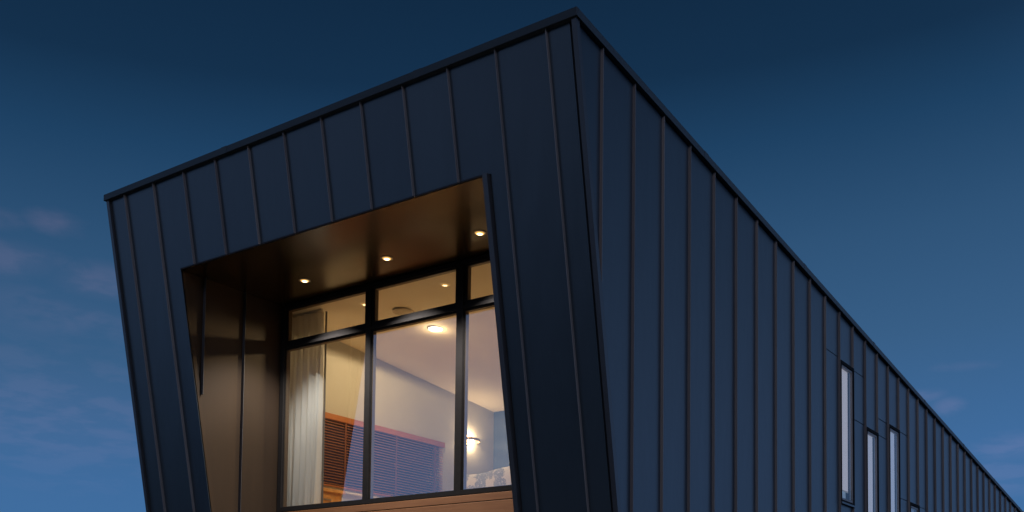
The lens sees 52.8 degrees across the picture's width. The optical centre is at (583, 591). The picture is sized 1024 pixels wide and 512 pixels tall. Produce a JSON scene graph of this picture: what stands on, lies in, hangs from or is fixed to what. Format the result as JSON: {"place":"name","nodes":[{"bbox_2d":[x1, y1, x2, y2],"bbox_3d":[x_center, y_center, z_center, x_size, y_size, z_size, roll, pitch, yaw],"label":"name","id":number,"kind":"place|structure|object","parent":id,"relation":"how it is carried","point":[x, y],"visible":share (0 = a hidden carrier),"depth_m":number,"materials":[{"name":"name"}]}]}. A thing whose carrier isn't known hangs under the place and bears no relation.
{"place":"outdoors","nodes":[
{"label":"outdoors","id":0,"kind":"place"},
{"bbox_2d":[320,487,344,502],"bbox_3d":[-3.707,-1.214,14.472,0.365,0.440,0.610,-1,-4,33],"label":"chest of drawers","id":1,"kind":"object","parent":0,"point":[331,495],"visible":0.31,"depth_m":14.45,"materials":[{"name":"brown wood"}]},
{"bbox_2d":[466,466,510,488],"bbox_3d":[-0.577,-1.478,15.950,1.900,1.180,2.382,-1,-4,33],"label":"bed","id":2,"kind":"object","parent":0,"point":[499,477],"visible":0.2,"depth_m":15.12,"materials":[{"name":"white fabric"}]},
{"bbox_2d":[0,0,1023,511],"label":"sky","id":3,"kind":"structure","parent":0,"point":[882,141],"materials":[{"name":"blue"}]},
{"bbox_2d":[104,6,1022,511],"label":"house","id":4,"kind":"structure","parent":0,"point":[628,302],"depth_m":11.97,"materials":[{"name":"metal"}]},
{"bbox_2d":[299,278,310,282],"bbox_3d":[-3.533,-3.933,13.044,0.148,0.017,0.148,-1,-4,33],"label":"recessed downlight","id":5,"kind":"object","parent":4,"relation":"attached to","point":[303,280],"visible":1,"depth_m":13.03,"materials":[{"name":"silver metal"}]},
{"bbox_2d":[287,309,326,505],"bbox_3d":[-3.828,-2.432,14.097,0.708,2.791,0.112,-1,-4,30],"label":"curtain","id":6,"kind":"object","parent":4,"relation":"hanging from","point":[305,444],"visible":0.85,"depth_m":14.04,"materials":[{"name":"white fabric"}]},
{"bbox_2d":[321,419,432,495],"bbox_3d":[-3.311,-1.988,15.844,0.060,1.000,2.880,-1,-4,33],"label":"window","id":7,"kind":"structure","parent":4,"relation":"in","point":[325,419],"depth_m":16.06,"materials":[{"name":"glass"}]},
{"bbox_2d":[321,412,444,496],"bbox_3d":[-3.100,-1.992,15.766,0.070,1.056,2.880,-1,-4,33],"label":"venetian blind","id":8,"kind":"object","parent":4,"relation":"attached to","point":[346,421],"visible":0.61,"depth_m":15.81,"materials":[{"name":"brown wood"}]},
{"bbox_2d":[381,256,392,260],"bbox_3d":[-2.343,-3.964,12.267,0.148,0.017,0.148,-1,-4,33],"label":"recessed downlight","id":9,"kind":"object","parent":4,"relation":"attached to","point":[387,258],"visible":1,"depth_m":12.24,"materials":[{"name":"silver metal"}]},
{"bbox_2d":[277,254,511,511],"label":"window","id":10,"kind":"structure","parent":4,"relation":"in","point":[463,305],"depth_m":12.99,"materials":[{"name":"metal"}]},
{"bbox_2d":[392,308,413,314],"bbox_3d":[-2.429,-3.774,13.900,0.300,0.016,0.300,-1,-4,33],"label":"ceiling speaker","id":11,"kind":"object","parent":4,"relation":"attached to","point":[400,311],"visible":0.84,"depth_m":13.87,"materials":[{"name":"beige"}]},
{"bbox_2d":[427,326,442,331],"bbox_3d":[-2.077,-3.676,14.454,0.224,0.027,0.224,-1,-4,33],"label":"ceiling light","id":12,"kind":"object","parent":4,"relation":"attached to","point":[434,328],"visible":1,"depth_m":14.41,"materials":[{"name":"silver metal"}]},
{"bbox_2d":[467,435,479,445],"bbox_3d":[-1.886,-2.585,17.567,0.189,0.180,0.426,-1,-4,33],"label":"wall lamp","id":13,"kind":"object","parent":4,"relation":"attached to","point":[470,439],"visible":0.85,"depth_m":17.58,"materials":[{"name":"white metal"}]},
{"bbox_2d":[473,230,485,235],"bbox_3d":[-1.156,-3.994,11.492,0.148,0.017,0.148,-1,-4,33],"label":"recessed downlight","id":14,"kind":"object","parent":4,"relation":"attached to","point":[479,233],"visible":1,"depth_m":11.47,"materials":[{"name":"silver metal"}]},
{"bbox_2d":[842,369,847,492],"bbox_3d":[3.861,-2.409,15.308,0.010,1.858,0.451,-1,-4,33],"label":"roller blind","id":15,"kind":"object","parent":4,"relation":"attached to","point":[844,435],"visible":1,"depth_m":15.39,"materials":[{"name":"white fabric"}]},
{"bbox_2d":[841,360,854,507],"bbox_3d":[3.886,-2.328,15.332,0.139,2.120,0.588,-1,-4,33],"label":"window","id":16,"kind":"structure","parent":4,"relation":"in","point":[848,499],"depth_m":15.51,"materials":[{"name":"metal"}]},
{"bbox_2d":[868,435,872,511],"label":"roller blind","id":17,"kind":"object","parent":4,"relation":"attached to","point":[870,481],"visible":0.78,"depth_m":16.37,"materials":[{"name":"white fabric"}]},
{"bbox_2d":[867,427,878,511],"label":"window","id":18,"kind":"structure","parent":4,"relation":"in","point":[875,436],"depth_m":16.49,"materials":[{"name":"metal"}]},
{"bbox_2d":[890,432,894,511],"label":"roller blind","id":19,"kind":"object","parent":4,"relation":"attached to","point":[892,474],"visible":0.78,"depth_m":17.39,"materials":[{"name":"white fabric"}]},
{"bbox_2d":[889,424,900,511],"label":"window","id":20,"kind":"structure","parent":4,"relation":"in","point":[896,432],"depth_m":17.50,"materials":[{"name":"metal"}]},
{"bbox_2d":[910,502,919,511],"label":"window","id":21,"kind":"structure","parent":4,"relation":"in","point":[916,507],"depth_m":18.28,"materials":[{"name":"metal"}]}
]}

